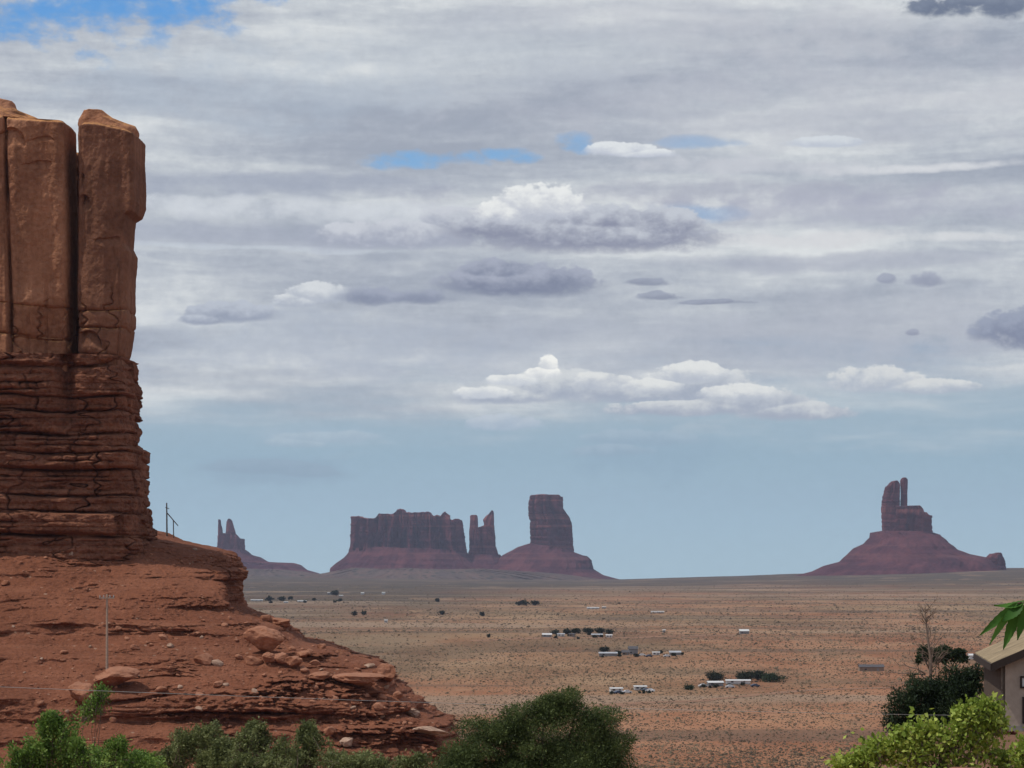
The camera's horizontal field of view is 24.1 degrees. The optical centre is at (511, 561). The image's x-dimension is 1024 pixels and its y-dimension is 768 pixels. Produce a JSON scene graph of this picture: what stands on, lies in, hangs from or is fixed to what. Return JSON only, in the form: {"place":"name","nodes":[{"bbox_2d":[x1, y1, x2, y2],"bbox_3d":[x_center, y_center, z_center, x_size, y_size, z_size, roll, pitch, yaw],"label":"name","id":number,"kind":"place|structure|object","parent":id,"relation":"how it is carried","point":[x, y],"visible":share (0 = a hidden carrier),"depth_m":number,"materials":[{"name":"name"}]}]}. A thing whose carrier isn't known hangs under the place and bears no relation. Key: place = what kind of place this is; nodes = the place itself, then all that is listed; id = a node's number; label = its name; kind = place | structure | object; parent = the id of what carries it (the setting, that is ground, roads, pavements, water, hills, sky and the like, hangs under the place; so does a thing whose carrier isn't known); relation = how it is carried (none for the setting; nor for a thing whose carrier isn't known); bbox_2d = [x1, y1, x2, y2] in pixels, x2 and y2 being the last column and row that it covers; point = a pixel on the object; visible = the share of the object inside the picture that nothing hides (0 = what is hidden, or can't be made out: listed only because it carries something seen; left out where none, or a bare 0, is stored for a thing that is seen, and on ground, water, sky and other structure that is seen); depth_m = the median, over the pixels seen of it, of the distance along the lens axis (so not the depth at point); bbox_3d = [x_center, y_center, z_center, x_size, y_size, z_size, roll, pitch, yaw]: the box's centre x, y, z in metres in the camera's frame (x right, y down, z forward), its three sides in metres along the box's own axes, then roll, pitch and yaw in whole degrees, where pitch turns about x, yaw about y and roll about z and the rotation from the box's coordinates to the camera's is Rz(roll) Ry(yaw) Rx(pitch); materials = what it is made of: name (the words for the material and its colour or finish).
{"place":"outdoors","nodes":[
{"label":"outdoors","id":0,"kind":"place"},
{"bbox_2d":[0,531,464,767],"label":"hillside","id":1,"kind":"structure","parent":0,"point":[15,722],"depth_m":303.59,"materials":[{"name":"brown stone"}]},
{"bbox_2d":[1,580,9,584],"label":"rock","id":2,"kind":"object","parent":1,"relation":"on","point":[5,582],"visible":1,"depth_m":320.19,"materials":[{"name":"stone"}]},
{"bbox_2d":[34,699,44,706],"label":"rock","id":3,"kind":"object","parent":1,"relation":"on","point":[38,702],"visible":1,"depth_m":287.80,"materials":[{"name":"stone"}]},
{"bbox_2d":[0,98,157,559],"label":"cliff","id":4,"kind":"structure","parent":1,"relation":"on","point":[74,466],"depth_m":331.38,"materials":[{"name":"red stone"}]},
{"bbox_2d":[68,681,93,702],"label":"rock","id":5,"kind":"object","parent":1,"relation":"on","point":[78,692],"visible":0.73,"depth_m":288.02,"materials":[{"name":"stone"}]},
{"bbox_2d":[99,595,114,668],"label":"utility pole","id":6,"kind":"object","parent":1,"relation":"on","point":[107,597],"visible":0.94,"depth_m":298.24,"materials":[{"name":"grey"}]},
{"bbox_2d":[109,716,116,722],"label":"rock","id":7,"kind":"object","parent":1,"relation":"on","point":[113,719],"visible":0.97,"depth_m":287.95,"materials":[{"name":"stone"}]},
{"bbox_2d":[93,666,139,686],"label":"rock","id":8,"kind":"object","parent":1,"relation":"on","point":[115,676],"visible":0.97,"depth_m":291.76,"materials":[{"name":"stone"}]},
{"bbox_2d":[130,645,139,649],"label":"rock","id":9,"kind":"object","parent":1,"relation":"on","point":[135,647],"visible":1,"depth_m":303.63,"materials":[{"name":"stone"}]},
{"bbox_2d":[154,686,167,691],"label":"rock","id":10,"kind":"object","parent":1,"relation":"on","point":[161,689],"visible":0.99,"depth_m":292.82,"materials":[{"name":"stone"}]},
{"bbox_2d":[159,634,167,639],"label":"rock","id":11,"kind":"object","parent":1,"relation":"on","point":[162,637],"visible":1,"depth_m":307.57,"materials":[{"name":"stone"}]},
{"bbox_2d":[165,503,177,537],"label":"braced post","id":12,"kind":"object","parent":1,"relation":"on","point":[167,522],"visible":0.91,"depth_m":378.63,"materials":[{"name":"wood"}]},
{"bbox_2d":[193,653,212,664],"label":"rock","id":13,"kind":"object","parent":1,"relation":"on","point":[205,659],"visible":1,"depth_m":299.97,"materials":[{"name":"stone"}]},
{"bbox_2d":[211,659,223,666],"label":"rock","id":14,"kind":"object","parent":1,"relation":"on","point":[217,662],"visible":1,"depth_m":300.06,"materials":[{"name":"stone"}]},
{"bbox_2d":[213,680,222,686],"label":"rock","id":15,"kind":"object","parent":1,"relation":"on","point":[218,683],"visible":1,"depth_m":294.84,"materials":[{"name":"stone"}]},
{"bbox_2d":[0,551,456,766],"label":"rubble","id":16,"kind":"object","parent":1,"relation":"on","point":[169,668],"visible":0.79,"depth_m":299.30,"materials":[{"name":"stone"}]},
{"bbox_2d":[235,654,242,659],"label":"rock","id":17,"kind":"object","parent":1,"relation":"on","point":[238,656],"visible":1,"depth_m":302.70,"materials":[{"name":"stone"}]},
{"bbox_2d":[244,656,263,665],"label":"rock","id":18,"kind":"object","parent":1,"relation":"on","point":[250,660],"visible":1,"depth_m":301.35,"materials":[{"name":"stone"}]},
{"bbox_2d":[243,626,285,652],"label":"rock","id":19,"kind":"object","parent":1,"relation":"on","point":[264,639],"visible":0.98,"depth_m":303.82,"materials":[{"name":"stone"}]},
{"bbox_2d":[260,615,270,621],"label":"rock","id":20,"kind":"object","parent":1,"relation":"on","point":[267,618],"visible":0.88,"depth_m":332.54,"materials":[{"name":"stone"}]},
{"bbox_2d":[262,652,274,662],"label":"rock","id":21,"kind":"object","parent":1,"relation":"on","point":[268,657],"visible":1,"depth_m":301.26,"materials":[{"name":"stone"}]},
{"bbox_2d":[270,618,289,627],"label":"rock","id":22,"kind":"object","parent":1,"relation":"on","point":[282,622],"visible":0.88,"depth_m":332.65,"materials":[{"name":"stone"}]},
{"bbox_2d":[274,652,288,664],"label":"rock","id":23,"kind":"object","parent":1,"relation":"on","point":[279,658],"visible":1,"depth_m":301.30,"materials":[{"name":"stone"}]},
{"bbox_2d":[285,656,302,667],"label":"rock","id":24,"kind":"object","parent":1,"relation":"on","point":[294,661],"visible":1,"depth_m":300.88,"materials":[{"name":"stone"}]},
{"bbox_2d":[297,650,310,657],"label":"rock","id":25,"kind":"object","parent":1,"relation":"on","point":[302,654],"visible":0.94,"depth_m":304.95,"materials":[{"name":"stone"}]},
{"bbox_2d":[300,666,308,672],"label":"rock","id":26,"kind":"object","parent":1,"relation":"on","point":[303,669],"visible":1,"depth_m":300.51,"materials":[{"name":"stone"}]},
{"bbox_2d":[310,660,320,664],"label":"rock","id":27,"kind":"object","parent":1,"relation":"on","point":[314,662],"visible":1,"depth_m":303.89,"materials":[{"name":"stone"}]},
{"bbox_2d":[309,671,331,679],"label":"rock","id":28,"kind":"object","parent":1,"relation":"on","point":[322,675],"visible":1,"depth_m":298.49,"materials":[{"name":"stone"}]},
{"bbox_2d":[317,644,326,648],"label":"rock","id":29,"kind":"object","parent":1,"relation":"on","point":[321,646],"visible":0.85,"depth_m":321.25,"materials":[{"name":"stone"}]},
{"bbox_2d":[323,726,336,735],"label":"rock","id":30,"kind":"object","parent":1,"relation":"on","point":[330,730],"visible":0.98,"depth_m":288.12,"materials":[{"name":"stone"}]},
{"bbox_2d":[328,695,338,701],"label":"rock","id":31,"kind":"object","parent":1,"relation":"on","point":[334,697],"visible":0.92,"depth_m":294.65,"materials":[{"name":"stone"}]},
{"bbox_2d":[339,737,352,746],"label":"rock","id":32,"kind":"object","parent":1,"relation":"on","point":[346,742],"visible":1,"depth_m":287.31,"materials":[{"name":"stone"}]},
{"bbox_2d":[330,672,384,684],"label":"rock","id":33,"kind":"object","parent":1,"relation":"on","point":[355,678],"visible":1,"depth_m":297.95,"materials":[{"name":"stone"}]},
{"bbox_2d":[354,683,372,686],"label":"rock","id":34,"kind":"object","parent":1,"relation":"on","point":[368,685],"visible":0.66,"depth_m":300.29,"materials":[{"name":"stone"}]},
{"bbox_2d":[364,663,374,667],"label":"rock","id":35,"kind":"object","parent":1,"relation":"on","point":[369,665],"visible":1,"depth_m":308.76,"materials":[{"name":"stone"}]},
{"bbox_2d":[372,702,383,710],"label":"rock","id":36,"kind":"object","parent":1,"relation":"on","point":[378,706],"visible":1,"depth_m":295.69,"materials":[{"name":"stone"}]},
{"bbox_2d":[377,694,386,699],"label":"rock","id":37,"kind":"object","parent":1,"relation":"on","point":[383,697],"visible":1,"depth_m":298.89,"materials":[{"name":"stone"}]},
{"bbox_2d":[372,663,395,681],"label":"rock","id":38,"kind":"object","parent":1,"relation":"on","point":[387,671],"visible":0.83,"depth_m":304.29,"materials":[{"name":"stone"}]},
{"bbox_2d":[392,691,402,698],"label":"rock","id":39,"kind":"object","parent":1,"relation":"on","point":[397,694],"visible":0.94,"depth_m":302.81,"materials":[{"name":"stone"}]},
{"bbox_2d":[406,708,419,717],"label":"rock","id":40,"kind":"object","parent":1,"relation":"on","point":[414,713],"visible":0.98,"depth_m":301.70,"materials":[{"name":"stone"}]},
{"bbox_2d":[412,726,449,735],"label":"rock","id":41,"kind":"object","parent":1,"relation":"on","point":[430,730],"visible":1,"depth_m":291.80,"materials":[{"name":"stone"}]},
{"bbox_2d":[246,568,315,576],"bbox_3d":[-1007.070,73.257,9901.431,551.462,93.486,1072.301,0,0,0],"label":"hills","id":42,"kind":"structure","parent":0,"point":[272,572],"depth_m":9700.16,"materials":[{"name":"brown soil"}]},
{"bbox_2d":[301,567,601,579],"bbox_3d":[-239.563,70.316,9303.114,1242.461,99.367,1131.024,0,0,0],"label":"hills","id":43,"kind":"structure","parent":0,"point":[418,573],"depth_m":9081.80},
{"bbox_2d":[0,0,1023,578],"label":"sky","id":44,"kind":"structure","parent":0,"point":[707,279],"materials":[{"name":"grey"}]},
{"bbox_2d":[243,568,1023,767],"bbox_3d":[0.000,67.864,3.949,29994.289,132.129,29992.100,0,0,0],"label":"ground","id":45,"kind":"structure","parent":0,"point":[725,585],"depth_m":1844.60,"materials":[{"name":"brown soil"}]},
{"bbox_2d":[0,709,85,767],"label":"shrub","id":46,"kind":"object","parent":45,"relation":"on","point":[47,750],"visible":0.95,"depth_m":81.72,"materials":[{"name":"green plant"}]},
{"bbox_2d":[62,734,99,767],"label":"shrub","id":47,"kind":"object","parent":45,"relation":"on","point":[79,751],"visible":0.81,"depth_m":79.78,"materials":[{"name":"green plant"}]},
{"bbox_2d":[73,681,114,744],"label":"shrub","id":48,"kind":"object","parent":45,"relation":"on","point":[97,700],"visible":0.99,"depth_m":84.91,"materials":[{"name":"green plant"}]},
{"bbox_2d":[86,743,157,767],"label":"shrub","id":49,"kind":"object","parent":45,"relation":"on","point":[97,753],"visible":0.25,"depth_m":77.86,"materials":[{"name":"green plant"}]},
{"bbox_2d":[100,731,169,767],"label":"shrub","id":50,"kind":"object","parent":45,"relation":"on","point":[116,751],"visible":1,"depth_m":73.81,"materials":[{"name":"green plant"}]},
{"bbox_2d":[151,718,227,767],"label":"shrub","id":51,"kind":"object","parent":45,"relation":"on","point":[180,754],"visible":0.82,"depth_m":91.72,"materials":[{"name":"green plant"}]},
{"bbox_2d":[193,733,238,767],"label":"shrub","id":52,"kind":"object","parent":45,"relation":"on","point":[216,756],"visible":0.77,"depth_m":85.71,"materials":[{"name":"green plant"}]},
{"bbox_2d":[224,726,263,758],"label":"shrub","id":53,"kind":"object","parent":45,"relation":"on","point":[244,742],"visible":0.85,"depth_m":83.85,"materials":[{"name":"green plant"}]},
{"bbox_2d":[221,749,296,767],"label":"shrub","id":54,"kind":"object","parent":45,"relation":"on","point":[245,760],"visible":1,"depth_m":75.79,"materials":[{"name":"green plant"}]},
{"bbox_2d":[241,716,276,757],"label":"shrub","id":55,"kind":"object","parent":45,"relation":"on","point":[262,730],"visible":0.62,"depth_m":95.77,"materials":[{"name":"green plant"}]},
{"bbox_2d":[217,519,319,573],"bbox_3d":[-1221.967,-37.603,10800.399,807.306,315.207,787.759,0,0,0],"label":"butte","id":56,"kind":"object","parent":45,"relation":"on","point":[229,540],"visible":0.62,"depth_m":10748.06,"materials":[{"name":"brown stone"}]},
{"bbox_2d":[260,733,308,767],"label":"shrub","id":57,"kind":"object","parent":45,"relation":"on","point":[280,747],"visible":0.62,"depth_m":80.87,"materials":[{"name":"green plant"}]},
{"bbox_2d":[283,718,334,767],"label":"shrub","id":58,"kind":"object","parent":45,"relation":"on","point":[308,736],"visible":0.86,"depth_m":89.75,"materials":[{"name":"green plant"}]},
{"bbox_2d":[330,590,338,595],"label":"tree","id":59,"kind":"object","parent":45,"relation":"on","point":[335,592],"visible":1,"depth_m":4218.52,"materials":[{"name":"green plant"}]},
{"bbox_2d":[310,747,388,767],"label":"shrub","id":60,"kind":"object","parent":45,"relation":"on","point":[333,752],"visible":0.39,"depth_m":86.91,"materials":[{"name":"green plant"}]},
{"bbox_2d":[322,751,394,767],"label":"shrub","id":61,"kind":"object","parent":45,"relation":"on","point":[351,761],"visible":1,"depth_m":81.88,"materials":[{"name":"green plant"}]},
{"bbox_2d":[330,509,475,571],"bbox_3d":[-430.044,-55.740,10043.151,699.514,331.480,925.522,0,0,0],"label":"mesa","id":62,"kind":"structure","parent":45,"relation":"on","point":[400,538],"depth_m":9896.80,"materials":[{"name":"brown stone"}]},
{"bbox_2d":[387,749,434,767],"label":"shrub","id":63,"kind":"object","parent":45,"relation":"on","point":[403,761],"visible":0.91,"depth_m":84.82,"materials":[{"name":"green plant"}]},
{"bbox_2d":[468,510,500,568],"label":"butte","id":64,"kind":"object","parent":45,"relation":"on","point":[483,553],"visible":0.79,"depth_m":9958.25,"materials":[{"name":"brown stone"}]},
{"bbox_2d":[412,683,644,767],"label":"juniper tree","id":65,"kind":"object","parent":45,"relation":"on","point":[510,732],"visible":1,"depth_m":71.61,"materials":[{"name":"green plant"}]},
{"bbox_2d":[530,600,539,605],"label":"tree","id":66,"kind":"object","parent":45,"relation":"on","point":[535,602],"visible":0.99,"depth_m":3148.54,"materials":[{"name":"green plant"}]},
{"bbox_2d":[542,633,551,636],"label":"house","id":67,"kind":"structure","parent":45,"relation":"on","point":[546,634],"depth_m":1799.03,"materials":[{"name":"grey"}]},
{"bbox_2d":[492,494,615,578],"bbox_3d":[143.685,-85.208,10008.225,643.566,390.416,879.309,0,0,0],"label":"butte","id":68,"kind":"object","parent":45,"relation":"on","point":[549,548],"visible":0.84,"depth_m":9899.94,"materials":[{"name":"brown stone"}]},
{"bbox_2d":[563,628,570,633],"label":"tree","id":69,"kind":"object","parent":45,"relation":"on","point":[566,631],"visible":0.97,"depth_m":1846.32,"materials":[{"name":"green plant"}]},
{"bbox_2d":[571,628,580,633],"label":"tree","id":70,"kind":"object","parent":45,"relation":"on","point":[575,630],"visible":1,"depth_m":1856.10,"materials":[{"name":"green plant"}]},
{"bbox_2d":[583,627,593,632],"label":"tree","id":71,"kind":"object","parent":45,"relation":"on","point":[588,630],"visible":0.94,"depth_m":1861.88,"materials":[{"name":"green plant"}]},
{"bbox_2d":[595,627,606,633],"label":"tree","id":72,"kind":"object","parent":45,"relation":"on","point":[599,630],"visible":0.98,"depth_m":1865.31,"materials":[{"name":"green plant"}]},
{"bbox_2d":[598,645,609,651],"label":"tree","id":73,"kind":"object","parent":45,"relation":"on","point":[604,649],"visible":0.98,"depth_m":1571.34,"materials":[{"name":"green plant"}]},
{"bbox_2d":[598,652,617,655],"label":"mobile home","id":74,"kind":"object","parent":45,"relation":"on","point":[608,653],"visible":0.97,"depth_m":1505.40,"materials":[{"name":"grey metal"}]},
{"bbox_2d":[609,687,623,691],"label":"mobile home","id":75,"kind":"object","parent":45,"relation":"on","point":[613,689],"visible":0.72,"depth_m":1106.93,"materials":[{"name":"white paint"}]},
{"bbox_2d":[621,650,629,654],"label":"house","id":76,"kind":"structure","parent":45,"relation":"on","point":[625,652],"depth_m":1516.24,"materials":[{"name":"beige"}]},
{"bbox_2d":[628,646,637,653],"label":"house","id":77,"kind":"structure","parent":45,"relation":"on","point":[633,649],"depth_m":1534.20,"materials":[{"name":"grey"}]},
{"bbox_2d":[243,580,1023,767],"bbox_3d":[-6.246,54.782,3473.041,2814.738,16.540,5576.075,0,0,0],"label":"desert scrub","id":78,"kind":"object","parent":45,"relation":"on","point":[724,754],"visible":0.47,"depth_m":1355.75,"materials":[{"name":"green plant"}]},
{"bbox_2d":[633,685,646,689],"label":"mobile home","id":79,"kind":"object","parent":45,"relation":"on","point":[637,687],"visible":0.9,"depth_m":1121.88,"materials":[{"name":"white paint"}]},
{"bbox_2d":[669,651,680,654],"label":"house","id":80,"kind":"structure","parent":45,"relation":"on","point":[676,652],"depth_m":1516.24,"materials":[{"name":"grey"}]},
{"bbox_2d":[683,683,694,689],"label":"tree","id":81,"kind":"object","parent":45,"relation":"on","point":[690,687],"visible":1,"depth_m":1124.34,"materials":[{"name":"green plant"}]},
{"bbox_2d":[706,681,723,685],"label":"mobile home","id":82,"kind":"object","parent":45,"relation":"on","point":[711,683],"visible":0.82,"depth_m":1157.73,"materials":[{"name":"grey metal"}]},
{"bbox_2d":[705,668,727,682],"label":"tree","id":83,"kind":"object","parent":45,"relation":"on","point":[715,676],"visible":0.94,"depth_m":1184.23,"materials":[{"name":"green plant"}]},
{"bbox_2d":[725,679,750,683],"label":"mobile home","id":84,"kind":"object","parent":45,"relation":"on","point":[736,681],"visible":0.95,"depth_m":1175.93,"materials":[{"name":"white paint"}]},
{"bbox_2d":[739,629,748,633],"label":"house","id":85,"kind":"structure","parent":45,"relation":"on","point":[743,631],"depth_m":1967.13,"materials":[{"name":"grey"}]},
{"bbox_2d":[735,670,756,680],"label":"tree","id":86,"kind":"object","parent":45,"relation":"on","point":[745,675],"visible":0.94,"depth_m":1193.84,"materials":[{"name":"green plant"}]},
{"bbox_2d":[752,669,764,680],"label":"tree","id":87,"kind":"object","parent":45,"relation":"on","point":[758,673],"visible":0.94,"depth_m":1205.59,"materials":[{"name":"green plant"}]},
{"bbox_2d":[758,672,787,682],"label":"tree","id":88,"kind":"object","parent":45,"relation":"on","point":[771,677],"visible":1,"depth_m":1196.84,"materials":[{"name":"green plant"}]},
{"bbox_2d":[858,664,883,670],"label":"barn","id":89,"kind":"structure","parent":45,"relation":"on","point":[870,667],"depth_m":1324.55,"materials":[{"name":"beige"}]},
{"bbox_2d":[795,477,1000,575],"bbox_3d":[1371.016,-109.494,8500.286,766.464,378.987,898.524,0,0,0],"label":"butte","id":90,"kind":"object","parent":45,"relation":"on","point":[906,540],"visible":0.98,"depth_m":8348.08,"materials":[{"name":"brown stone"}]},
{"bbox_2d":[821,691,1021,767],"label":"shrub","id":91,"kind":"object","parent":45,"relation":"on","point":[916,744],"visible":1,"depth_m":45.85,"materials":[{"name":"green plant"}]},
{"bbox_2d":[880,592,974,698],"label":"dead tree","id":92,"kind":"object","parent":45,"relation":"on","point":[930,658],"visible":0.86,"depth_m":111.97,"materials":[{"name":"brown wood"}]},
{"bbox_2d":[878,655,983,732],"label":"evergreen tree","id":93,"kind":"object","parent":45,"relation":"on","point":[940,695],"visible":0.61,"depth_m":104.47,"materials":[{"name":"green plant"}]},
{"bbox_2d":[914,644,969,677],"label":"evergreen tree","id":94,"kind":"object","parent":45,"relation":"on","point":[960,654],"visible":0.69,"depth_m":189.66,"materials":[{"name":"green plant"}]},
{"bbox_2d":[987,552,1005,569],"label":"butte","id":95,"kind":"object","parent":45,"relation":"on","point":[998,559],"visible":0.48,"depth_m":8402.02,"materials":[{"name":"brown stone"}]},
{"bbox_2d":[973,631,1023,731],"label":"house","id":96,"kind":"structure","parent":45,"relation":"on","point":[1004,672],"depth_m":89.97,"materials":[{"name":"beige paint"}]},
{"bbox_2d":[1020,676,1023,687],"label":"window","id":97,"kind":"structure","parent":96,"relation":"in","point":[1021,677],"depth_m":89.86,"materials":[{"name":"white paint"}]},
{"bbox_2d":[1022,697,1023,723],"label":"window","id":98,"kind":"structure","parent":96,"relation":"in","point":[1022,697],"depth_m":89.84,"materials":[{"name":"black glass"}]},
{"bbox_2d":[979,600,1023,649],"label":"broadleaf tree","id":99,"kind":"object","parent":45,"relation":"on","point":[1012,614],"visible":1,"depth_m":9.00,"materials":[{"name":"green plant"}]},
{"bbox_2d":[1005,727,1023,767],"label":"shrub","id":100,"kind":"object","parent":45,"relation":"on","point":[1018,759],"visible":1,"depth_m":43.88,"materials":[{"name":"green plant"}]},
{"bbox_2d":[466,632,951,640],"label":"dirt road","id":101,"kind":"structure","parent":0,"point":[672,636],"depth_m":1839.47,"materials":[{"name":"brown soil"}]},
{"bbox_2d":[577,687,904,709],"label":"dirt road","id":102,"kind":"structure","parent":0,"point":[647,702],"depth_m":1057.32,"materials":[{"name":"beige soil"}]},
{"bbox_3d":[-14.550,5.265,60.000,0.285,5.743,0.300,0,0,0],"label":"utility pole","id":103,"kind":"object","parent":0,"visible":0},
{"bbox_2d":[10,687,909,714],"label":"wire","id":104,"kind":"object","parent":103,"relation":"attached to","point":[424,702],"visible":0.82,"depth_m":69.91,"materials":[{"name":"metal"}]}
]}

